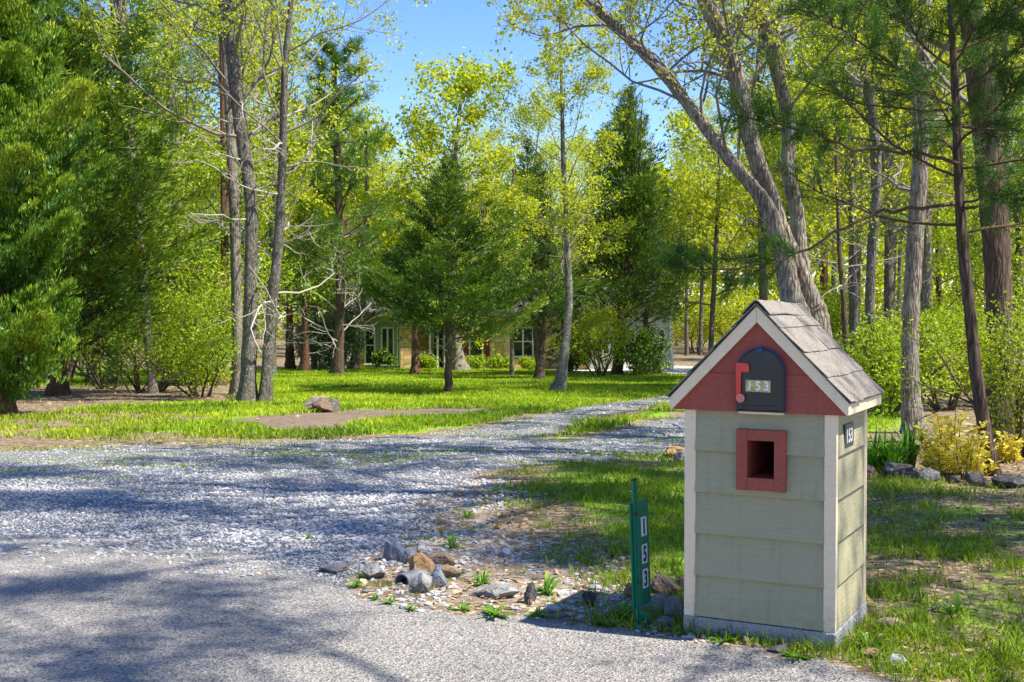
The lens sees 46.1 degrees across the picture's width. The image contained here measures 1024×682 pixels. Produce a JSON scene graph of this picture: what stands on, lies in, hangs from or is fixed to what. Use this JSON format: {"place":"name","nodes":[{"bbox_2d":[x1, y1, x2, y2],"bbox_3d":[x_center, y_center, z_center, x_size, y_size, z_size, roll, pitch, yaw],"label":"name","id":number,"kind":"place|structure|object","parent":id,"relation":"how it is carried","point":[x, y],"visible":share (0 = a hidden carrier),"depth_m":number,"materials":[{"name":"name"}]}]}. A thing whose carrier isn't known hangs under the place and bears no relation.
{"place":"outdoors","nodes":[
{"label":"outdoors","id":0,"kind":"place"},
{"bbox_2d":[0,537,885,681],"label":"road","id":1,"kind":"structure","parent":0,"point":[118,622],"depth_m":5.20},
{"bbox_2d":[0,396,1020,681],"bbox_3d":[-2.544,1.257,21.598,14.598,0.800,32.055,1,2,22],"label":"gravel driveway","id":2,"kind":"structure","parent":0,"point":[332,445],"depth_m":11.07,"materials":[{"name":"gravel"}]},
{"bbox_2d":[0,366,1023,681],"bbox_3d":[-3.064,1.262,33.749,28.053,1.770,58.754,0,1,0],"label":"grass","id":3,"kind":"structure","parent":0,"point":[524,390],"depth_m":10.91,"materials":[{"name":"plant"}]},
{"bbox_2d":[0,320,1023,681],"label":"ground","id":4,"kind":"structure","parent":0,"point":[342,418],"depth_m":8.17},
{"bbox_2d":[0,0,117,415],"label":"arborvitae","id":5,"kind":"object","parent":4,"relation":"on","point":[34,202],"visible":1,"depth_m":19.42,"materials":[{"name":"green plant"}]},
{"bbox_2d":[46,286,198,388],"bbox_3d":[-10.770,-0.231,32.302,4.825,3.134,3.616,0,1,0],"label":"shrub","id":6,"kind":"object","parent":4,"relation":"on","point":[96,378],"visible":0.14,"depth_m":32.16,"materials":[{"name":"green plant"}]},
{"bbox_2d":[10,0,269,395],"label":"cypress","id":7,"kind":"object","parent":4,"relation":"on","point":[117,244],"visible":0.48,"depth_m":27.08,"materials":[{"name":"green plant"}]},
{"bbox_2d":[62,0,220,384],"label":"forest tree","id":8,"kind":"object","parent":4,"relation":"on","point":[166,161],"visible":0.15,"depth_m":36.38,"materials":[{"name":"green plant"}]},
{"bbox_2d":[63,0,230,393],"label":"tree","id":9,"kind":"object","parent":4,"relation":"on","point":[152,383],"visible":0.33,"depth_m":28.78,"materials":[{"name":"green plant"}]},
{"bbox_2d":[82,269,230,392],"bbox_3d":[-8.966,-0.372,30.425,4.350,3.437,3.934,0,1,0],"label":"shrub","id":10,"kind":"object","parent":4,"relation":"on","point":[163,387],"visible":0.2,"depth_m":29.93,"materials":[{"name":"green plant"}]},
{"bbox_2d":[103,2,244,372],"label":"forest tree","id":11,"kind":"object","parent":4,"relation":"on","point":[217,188],"visible":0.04,"depth_m":48.38,"materials":[{"name":"green plant"}]},
{"bbox_2d":[101,273,261,396],"bbox_3d":[-7.111,-0.098,26.735,3.597,2.835,3.057,0,1,0],"label":"shrub","id":12,"kind":"object","parent":4,"relation":"on","point":[191,351],"visible":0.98,"depth_m":26.81,"materials":[{"name":"green plant"}]},
{"bbox_2d":[72,0,292,374],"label":"hardwood tree","id":13,"kind":"object","parent":4,"relation":"on","point":[215,72],"visible":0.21,"depth_m":43.87,"materials":[{"name":"green plant"}]},
{"bbox_2d":[107,194,284,385],"bbox_3d":[-9.678,-1.734,36.182,5.669,6.294,7.232,0,1,0],"label":"shrub","id":14,"kind":"object","parent":4,"relation":"on","point":[191,286],"visible":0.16,"depth_m":35.57,"materials":[{"name":"green plant"}]},
{"bbox_2d":[67,0,333,402],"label":"hardwood tree","id":15,"kind":"object","parent":4,"relation":"on","point":[247,389],"visible":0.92,"depth_m":24.43,"materials":[{"name":"grey plant"}]},
{"bbox_2d":[139,0,294,394],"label":"hardwood tree","id":16,"kind":"object","parent":4,"relation":"on","point":[235,242],"visible":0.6,"depth_m":28.36,"materials":[{"name":"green plant"}]},
{"bbox_2d":[149,163,284,378],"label":"understory tree","id":17,"kind":"object","parent":4,"relation":"on","point":[214,212],"visible":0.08,"depth_m":40.33,"materials":[{"name":"green plant"}]},
{"bbox_2d":[169,0,273,384],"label":"hardwood tree","id":18,"kind":"object","parent":4,"relation":"on","point":[217,53],"visible":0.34,"depth_m":35.81,"materials":[{"name":"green plant"}]},
{"bbox_2d":[133,106,329,384],"bbox_3d":[-9.037,-2.892,35.697,5.723,8.688,6.234,1,2,26],"label":"understory tree","id":19,"kind":"object","parent":4,"relation":"on","point":[209,170],"visible":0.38,"depth_m":35.76,"materials":[{"name":"green plant"}]},
{"bbox_2d":[116,0,346,373],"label":"forest tree","id":20,"kind":"object","parent":4,"relation":"on","point":[259,90],"visible":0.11,"depth_m":45.45,"materials":[{"name":"green plant"}]},
{"bbox_2d":[152,0,334,303],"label":"forest tree","id":21,"kind":"object","parent":4,"relation":"on","point":[295,180],"visible":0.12,"depth_m":48.65,"materials":[{"name":"green plant"}]},
{"bbox_2d":[93,0,434,401],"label":"hardwood tree","id":22,"kind":"object","parent":4,"relation":"on","point":[271,318],"visible":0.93,"depth_m":24.46,"materials":[{"name":"grey plant"}]},
{"bbox_2d":[177,0,361,373],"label":"forest tree","id":23,"kind":"object","parent":4,"relation":"on","point":[300,148],"visible":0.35,"depth_m":46.70,"materials":[{"name":"green plant"}]},
{"bbox_2d":[218,125,326,288],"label":"hardwood tree","id":24,"kind":"object","parent":4,"relation":"on","point":[286,232],"visible":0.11,"depth_m":52.51,"materials":[{"name":"green plant"}]},
{"bbox_2d":[257,219,335,368],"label":"cedar tree","id":25,"kind":"object","parent":4,"relation":"on","point":[289,356],"visible":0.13,"depth_m":56.38,"materials":[{"name":"green plant"}]},
{"bbox_2d":[259,199,352,370],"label":"cedar tree","id":26,"kind":"object","parent":4,"relation":"on","point":[304,364],"visible":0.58,"depth_m":52.40,"materials":[{"name":"green plant"}]},
{"bbox_2d":[303,396,339,412],"bbox_3d":[-3.350,1.123,21.154,0.659,0.300,0.360,0,2,-11],"label":"rock","id":27,"kind":"object","parent":4,"relation":"on","point":[323,404],"visible":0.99,"depth_m":21.13,"materials":[{"name":"brown stone"}]},
{"bbox_2d":[258,82,386,368],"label":"forest tree","id":28,"kind":"object","parent":4,"relation":"on","point":[314,366],"visible":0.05,"depth_m":58.34,"materials":[{"name":"green plant"}]},
{"bbox_2d":[281,303,375,368],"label":"rhododendron","id":29,"kind":"object","parent":4,"relation":"on","point":[351,337],"visible":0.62,"depth_m":55.41,"materials":[{"name":"green plant"}]},
{"bbox_2d":[262,33,404,373],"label":"pine tree","id":30,"kind":"object","parent":4,"relation":"on","point":[337,227],"visible":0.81,"depth_m":47.58,"materials":[{"name":"green plant"}]},
{"bbox_2d":[293,159,399,367],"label":"hardwood tree","id":31,"kind":"object","parent":4,"relation":"on","point":[346,301],"visible":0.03,"depth_m":59.89,"materials":[{"name":"green plant"}]},
{"bbox_2d":[288,75,436,368],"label":"hardwood tree","id":32,"kind":"object","parent":4,"relation":"on","point":[383,148],"visible":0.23,"depth_m":56.74,"materials":[{"name":"green plant"}]},
{"bbox_2d":[368,347,397,367],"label":"foundation plant","id":33,"kind":"object","parent":4,"relation":"on","point":[383,357],"visible":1,"depth_m":58.54,"materials":[{"name":"green plant"}]},
{"bbox_2d":[383,541,405,560],"bbox_3d":[-0.662,1.214,6.834,0.136,0.161,0.096,1,2,33],"label":"rock","id":34,"kind":"object","parent":4,"relation":"on","point":[394,551],"visible":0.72,"depth_m":6.80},
{"bbox_2d":[354,221,444,372],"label":"cedar tree","id":35,"kind":"object","parent":4,"relation":"on","point":[415,364],"visible":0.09,"depth_m":50.18,"materials":[{"name":"green plant"}]},
{"bbox_2d":[408,573,432,593],"bbox_3d":[-0.462,1.237,6.056,0.121,0.142,0.095,0,2,14],"label":"rock","id":36,"kind":"object","parent":4,"relation":"on","point":[422,582],"visible":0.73,"depth_m":6.03,"materials":[{"name":"stone"}]},
{"bbox_2d":[407,552,435,573],"bbox_3d":[-0.479,1.219,6.436,0.162,0.189,0.130,-1,2,-29],"label":"rock","id":37,"kind":"object","parent":4,"relation":"on","point":[420,560],"visible":0.46,"depth_m":6.40,"materials":[{"name":"stone"}]},
{"bbox_2d":[313,147,549,391],"bbox_3d":[-1.905,-1.711,28.987,5.703,6.122,6.177,0,1,0],"label":"cedar tree","id":38,"kind":"object","parent":4,"relation":"on","point":[469,286],"visible":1,"depth_m":28.63,"materials":[{"name":"green plant"}]},
{"bbox_2d":[366,47,547,370],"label":"hardwood tree","id":39,"kind":"object","parent":4,"relation":"on","point":[430,134],"visible":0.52,"depth_m":53.25,"materials":[{"name":"green plant"}]},
{"bbox_2d":[444,129,511,252],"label":"forest tree","id":40,"kind":"object","parent":4,"relation":"on","point":[483,176],"visible":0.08,"depth_m":84.15,"materials":[{"name":"green plant"}]},
{"bbox_2d":[456,121,519,236],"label":"forest tree","id":41,"kind":"object","parent":4,"relation":"on","point":[490,140],"visible":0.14,"depth_m":105.99,"materials":[{"name":"green plant"}]},
{"bbox_2d":[471,583,518,599],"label":"flat rock","id":42,"kind":"structure","parent":4,"relation":"on","point":[497,590],"depth_m":5.91,"materials":[{"name":"stone"}]},
{"bbox_2d":[474,142,536,375],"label":"young tree","id":43,"kind":"object","parent":4,"relation":"on","point":[503,166],"visible":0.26,"depth_m":45.62,"materials":[{"name":"green plant"}]},
{"bbox_2d":[0,379,1023,673],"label":"leaf litter","id":44,"kind":"object","parent":4,"relation":"on","point":[576,585],"visible":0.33,"depth_m":7.03,"materials":[{"name":"plant"}]},
{"bbox_2d":[347,247,681,369],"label":"house","id":45,"kind":"structure","parent":4,"relation":"on","point":[388,338],"depth_m":59.97,"materials":[{"name":"stone"}]},
{"bbox_2d":[364,327,374,364],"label":"window","id":46,"kind":"structure","parent":45,"relation":"in","point":[372,340],"depth_m":59.99,"materials":[{"name":"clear glass"}]},
{"bbox_2d":[381,327,394,365],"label":"window","id":47,"kind":"structure","parent":45,"relation":"in","point":[387,338],"depth_m":59.98,"materials":[{"name":"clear glass"}]},
{"bbox_2d":[514,327,533,356],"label":"window","id":48,"kind":"structure","parent":45,"relation":"in","point":[520,349],"depth_m":59.93,"materials":[{"name":"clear glass"}]},
{"bbox_2d":[489,139,562,264],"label":"spruce tree","id":49,"kind":"object","parent":4,"relation":"on","point":[524,159],"visible":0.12,"depth_m":75.45,"materials":[{"name":"green plant"}]},
{"bbox_2d":[486,94,589,267],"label":"forest tree","id":50,"kind":"object","parent":4,"relation":"on","point":[539,134],"visible":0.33,"depth_m":76.25,"materials":[{"name":"green plant"}]},
{"bbox_2d":[483,149,604,378],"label":"cedar tree","id":51,"kind":"object","parent":4,"relation":"on","point":[537,322],"visible":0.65,"depth_m":41.08,"materials":[{"name":"green plant"}]},
{"bbox_2d":[78,151,1023,336],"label":"wood","id":52,"kind":"object","parent":4,"relation":"on","point":[879,283],"visible":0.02,"depth_m":124.71,"materials":[{"name":"green plant"}]},
{"bbox_2d":[466,0,647,390],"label":"young tree","id":53,"kind":"object","parent":4,"relation":"on","point":[566,220],"visible":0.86,"depth_m":30.25,"materials":[{"name":"green plant"}]},
{"bbox_2d":[525,123,601,269],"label":"forest tree","id":54,"kind":"object","parent":4,"relation":"on","point":[573,144],"visible":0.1,"depth_m":99.33,"materials":[{"name":"green plant"}]},
{"bbox_2d":[545,322,604,371],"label":"shrub","id":55,"kind":"object","parent":4,"relation":"on","point":[571,358],"visible":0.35,"depth_m":51.91,"materials":[{"name":"green plant"}]},
{"bbox_2d":[545,292,651,376],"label":"shrub","id":56,"kind":"object","parent":4,"relation":"on","point":[600,335],"visible":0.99,"depth_m":43.77,"materials":[{"name":"green plant"}]},
{"bbox_2d":[574,366,693,374],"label":"concrete apron","id":57,"kind":"object","parent":4,"relation":"on","point":[681,369],"visible":0.12,"depth_m":57.59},
{"bbox_2d":[550,83,725,374],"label":"cedar tree","id":58,"kind":"object","parent":4,"relation":"on","point":[625,278],"visible":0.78,"depth_m":46.66,"materials":[{"name":"green plant"}]},
{"bbox_2d":[629,478,650,629],"bbox_3d":[0.588,1.015,5.386,0.055,0.805,0.197,-2,0,33],"label":"house number sign","id":59,"kind":"object","parent":4,"relation":"on","point":[640,555],"visible":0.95,"depth_m":5.37,"materials":[{"name":"green metal"}]},
{"bbox_2d":[606,322,675,374],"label":"shrub","id":60,"kind":"object","parent":4,"relation":"on","point":[640,354],"visible":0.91,"depth_m":46.68,"materials":[{"name":"green plant"}]},
{"bbox_2d":[597,176,709,370],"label":"cedar tree","id":61,"kind":"object","parent":4,"relation":"on","point":[645,322],"visible":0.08,"depth_m":52.99,"materials":[{"name":"green plant"}]},
{"bbox_2d":[651,573,680,595],"bbox_3d":[0.760,1.227,5.956,0.155,0.154,0.124,-1,2,-33],"label":"rock","id":62,"kind":"object","parent":4,"relation":"on","point":[662,581],"visible":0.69,"depth_m":5.92,"materials":[{"name":"stone"}]},
{"bbox_2d":[664,595,683,621],"bbox_3d":[0.749,1.233,5.467,0.115,0.160,0.115,0,2,16],"label":"rock","id":63,"kind":"object","parent":4,"relation":"on","point":[676,601],"visible":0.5,"depth_m":5.43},
{"bbox_2d":[609,102,782,351],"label":"hardwood tree","id":64,"kind":"object","parent":4,"relation":"on","point":[716,210],"visible":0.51,"depth_m":49.86,"materials":[{"name":"green plant"}]},
{"bbox_2d":[658,94,734,354],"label":"forest tree","id":65,"kind":"object","parent":4,"relation":"on","point":[700,337],"visible":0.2,"depth_m":79.51,"materials":[{"name":"green plant"}]},
{"bbox_2d":[654,149,743,355],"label":"forest tree","id":66,"kind":"object","parent":4,"relation":"on","point":[686,346],"visible":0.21,"depth_m":78.73,"materials":[{"name":"green plant"}]},
{"bbox_2d":[671,294,729,352],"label":"shrub","id":67,"kind":"object","parent":4,"relation":"on","point":[692,332],"visible":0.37,"depth_m":83.41,"materials":[{"name":"green plant"}]},
{"bbox_2d":[486,0,944,337],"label":"leaning hardwood","id":68,"kind":"object","parent":4,"relation":"on","point":[796,284],"visible":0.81,"depth_m":12.19,"materials":[{"name":"plant"}]},
{"bbox_2d":[689,280,776,341],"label":"shrub","id":69,"kind":"object","parent":4,"relation":"on","point":[731,312],"visible":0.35,"depth_m":79.89,"materials":[{"name":"green plant"}]},
{"bbox_2d":[698,111,770,306],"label":"forest tree","id":70,"kind":"object","parent":4,"relation":"on","point":[735,215],"visible":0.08,"depth_m":80.67,"materials":[{"name":"green plant"}]},
{"bbox_2d":[674,0,831,299],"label":"forest tree","id":71,"kind":"object","parent":4,"relation":"on","point":[760,222],"visible":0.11,"depth_m":41.61,"materials":[{"name":"green plant"}]},
{"bbox_2d":[673,5,837,225],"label":"forest tree","id":72,"kind":"object","parent":4,"relation":"on","point":[738,200],"visible":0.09,"depth_m":46.69,"materials":[{"name":"green plant"}]},
{"bbox_2d":[666,299,884,651],"bbox_3d":[1.176,0.630,5.333,0.801,1.623,0.717,1,2,28],"label":"mailbox shelter","id":73,"kind":"object","parent":4,"relation":"on","point":[775,399],"visible":0.99,"depth_m":5.07,"materials":[{"name":"wood"}]},
{"bbox_2d":[733,203,864,319],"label":"understory tree","id":74,"kind":"object","parent":4,"relation":"on","point":[774,285],"visible":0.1,"depth_m":48.56,"materials":[{"name":"green plant"}]},
{"bbox_2d":[722,79,897,282],"bbox_3d":[9.061,-3.476,36.928,4.848,9.767,6.778,1,2,31],"label":"hardwood tree","id":75,"kind":"object","parent":4,"relation":"on","point":[818,232],"visible":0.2,"depth_m":37.56,"materials":[{"name":"green plant"}]},
{"bbox_2d":[771,274,882,363],"bbox_3d":[8.589,-0.355,33.871,3.678,3.388,3.292,0,1,0],"label":"shrub","id":76,"kind":"object","parent":4,"relation":"on","point":[835,317],"visible":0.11,"depth_m":33.55,"materials":[{"name":"green plant"}]},
{"bbox_2d":[741,0,915,320],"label":"forest tree","id":77,"kind":"object","parent":4,"relation":"on","point":[858,272],"visible":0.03,"depth_m":41.00,"materials":[{"name":"green plant"}]},
{"bbox_2d":[768,63,900,301],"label":"pine tree","id":78,"kind":"object","parent":4,"relation":"on","point":[824,279],"visible":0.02,"depth_m":52.54,"materials":[{"name":"green plant"}]},
{"bbox_2d":[690,1,1023,386],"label":"forest tree","id":79,"kind":"object","parent":4,"relation":"on","point":[888,282],"visible":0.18,"depth_m":29.20,"materials":[{"name":"green plant"}]},
{"bbox_2d":[769,81,947,352],"bbox_3d":[7.220,-2.142,25.944,3.475,6.903,4.250,0,1,0],"label":"young tree","id":80,"kind":"object","parent":4,"relation":"on","point":[837,223],"visible":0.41,"depth_m":25.91,"materials":[{"name":"green plant"}]},
{"bbox_2d":[772,0,969,338],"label":"forest tree","id":81,"kind":"object","parent":4,"relation":"on","point":[850,95],"visible":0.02,"depth_m":39.87,"materials":[{"name":"green plant"}]},
{"bbox_2d":[732,0,1023,415],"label":"hardwood tree","id":82,"kind":"object","parent":4,"relation":"on","point":[872,245],"visible":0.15,"depth_m":19.91,"materials":[{"name":"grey plant"}]},
{"bbox_2d":[771,1,991,360],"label":"forest tree","id":83,"kind":"object","parent":4,"relation":"on","point":[894,228],"visible":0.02,"depth_m":36.91,"materials":[{"name":"green plant"}]},
{"bbox_2d":[769,0,1000,358],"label":"forest tree","id":84,"kind":"object","parent":4,"relation":"on","point":[853,312],"visible":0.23,"depth_m":27.10,"materials":[{"name":"green plant"}]},
{"bbox_2d":[862,86,912,343],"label":"forest tree","id":85,"kind":"object","parent":4,"relation":"on","point":[899,263],"visible":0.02,"depth_m":83.09,"materials":[{"name":"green plant"}]},
{"bbox_2d":[813,12,971,234],"bbox_3d":[10.292,-4.889,31.138,5.405,12.508,4.080,-1,2,-34],"label":"forest tree","id":86,"kind":"object","parent":4,"relation":"on","point":[933,187],"visible":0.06,"depth_m":30.86,"materials":[{"name":"green plant"}]},
{"bbox_2d":[773,0,1023,390],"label":"forest tree","id":87,"kind":"object","parent":4,"relation":"on","point":[926,292],"visible":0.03,"depth_m":31.09,"materials":[{"name":"green plant"}]},
{"bbox_2d":[881,461,918,479],"bbox_3d":[3.232,1.110,10.033,0.312,0.188,0.249,0,1,6],"label":"rock","id":88,"kind":"object","parent":4,"relation":"on","point":[890,468],"visible":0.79,"depth_m":9.96,"materials":[{"name":"stone"}]},
{"bbox_2d":[833,312,968,416],"bbox_3d":[6.397,0.472,19.816,2.356,1.906,2.292,-1,2,-42],"label":"shrub","id":89,"kind":"object","parent":4,"relation":"on","point":[881,350],"visible":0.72,"depth_m":19.70,"materials":[{"name":"green plant"}]},
{"bbox_2d":[817,0,1023,272],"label":"forest tree","id":90,"kind":"object","parent":4,"relation":"on","point":[942,93],"visible":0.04,"depth_m":28.40,"materials":[{"name":"green plant"}]},
{"bbox_2d":[859,160,984,388],"bbox_3d":[12.029,-1.884,32.909,4.313,6.548,4.698,1,2,44],"label":"understory tree","id":91,"kind":"object","parent":4,"relation":"on","point":[937,280],"visible":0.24,"depth_m":32.66,"materials":[{"name":"green plant"}]},
{"bbox_2d":[855,296,1022,410],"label":"shrub","id":92,"kind":"object","parent":4,"relation":"on","point":[961,346],"visible":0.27,"depth_m":21.87,"materials":[{"name":"green plant"}]},
{"bbox_2d":[899,197,1023,390],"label":"understory tree","id":93,"kind":"object","parent":4,"relation":"on","point":[941,237],"visible":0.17,"depth_m":31.25,"materials":[{"name":"green plant"}]},
{"bbox_2d":[920,103,1023,402],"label":"understory tree","id":94,"kind":"object","parent":4,"relation":"on","point":[1016,263],"visible":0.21,"depth_m":23.35,"materials":[{"name":"green plant"}]},
{"bbox_2d":[953,96,1023,302],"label":"understory tree","id":95,"kind":"object","parent":4,"relation":"on","point":[1020,233],"visible":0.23,"depth_m":23.08,"materials":[{"name":"green plant"}]},
{"bbox_2d":[990,475,1023,487],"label":"rock","id":96,"kind":"object","parent":4,"relation":"on","point":[1009,481],"visible":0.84,"depth_m":9.60,"materials":[{"name":"stone"}]},
{"bbox_2d":[34,0,1014,319],"label":"sky","id":97,"kind":"structure","parent":0,"point":[443,27],"materials":[{"name":"blue"}]},
{"bbox_2d":[867,434,1023,483],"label":"flower bed ground","id":98,"kind":"structure","parent":0,"point":[1009,467],"depth_m":11.38,"materials":[{"name":"soil"}]},
{"bbox_2d":[644,0,1023,475],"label":"young pine","id":99,"kind":"object","parent":98,"relation":"on","point":[1012,197],"visible":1,"depth_m":9.95,"materials":[{"name":"green plant"}]},
{"bbox_2d":[867,425,913,471],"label":"daylily clump","id":100,"kind":"object","parent":98,"relation":"on","point":[870,461],"visible":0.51,"depth_m":10.46,"materials":[{"name":"green plant"}]},
{"bbox_2d":[867,432,921,473],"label":"daylily clump","id":101,"kind":"object","parent":98,"relation":"on","point":[894,456],"visible":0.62,"depth_m":10.38,"materials":[{"name":"green plant"}]},
{"bbox_2d":[766,0,1023,434],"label":"hardwood tree","id":102,"kind":"object","parent":98,"relation":"on","point":[914,250],"visible":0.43,"depth_m":15.72,"materials":[{"name":"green plant"}]},
{"bbox_2d":[870,416,935,467],"bbox_3d":[3.481,0.913,10.672,0.842,0.538,0.687,0,1,0],"label":"daylily clump","id":103,"kind":"object","parent":98,"relation":"on","point":[912,456],"visible":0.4,"depth_m":10.64,"materials":[{"name":"green plant"}]},
{"bbox_2d":[852,0,1023,447],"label":"hardwood tree","id":104,"kind":"object","parent":98,"relation":"on","point":[997,256],"visible":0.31,"depth_m":14.06,"materials":[{"name":"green plant"}]},
{"bbox_2d":[882,284,1023,457],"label":"shrub","id":105,"kind":"object","parent":98,"relation":"on","point":[1015,378],"visible":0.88,"depth_m":12.78,"materials":[{"name":"green plant"}]},
{"bbox_2d":[914,409,1001,477],"bbox_3d":[3.815,0.881,10.310,0.716,0.596,0.677,0,2,15],"label":"yellow shrub","id":106,"kind":"object","parent":98,"relation":"on","point":[944,457],"visible":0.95,"depth_m":10.20,"materials":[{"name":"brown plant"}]},
{"bbox_2d":[994,431,1023,463],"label":"yellow shrub","id":107,"kind":"object","parent":98,"relation":"on","point":[1007,450],"visible":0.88,"depth_m":11.78,"materials":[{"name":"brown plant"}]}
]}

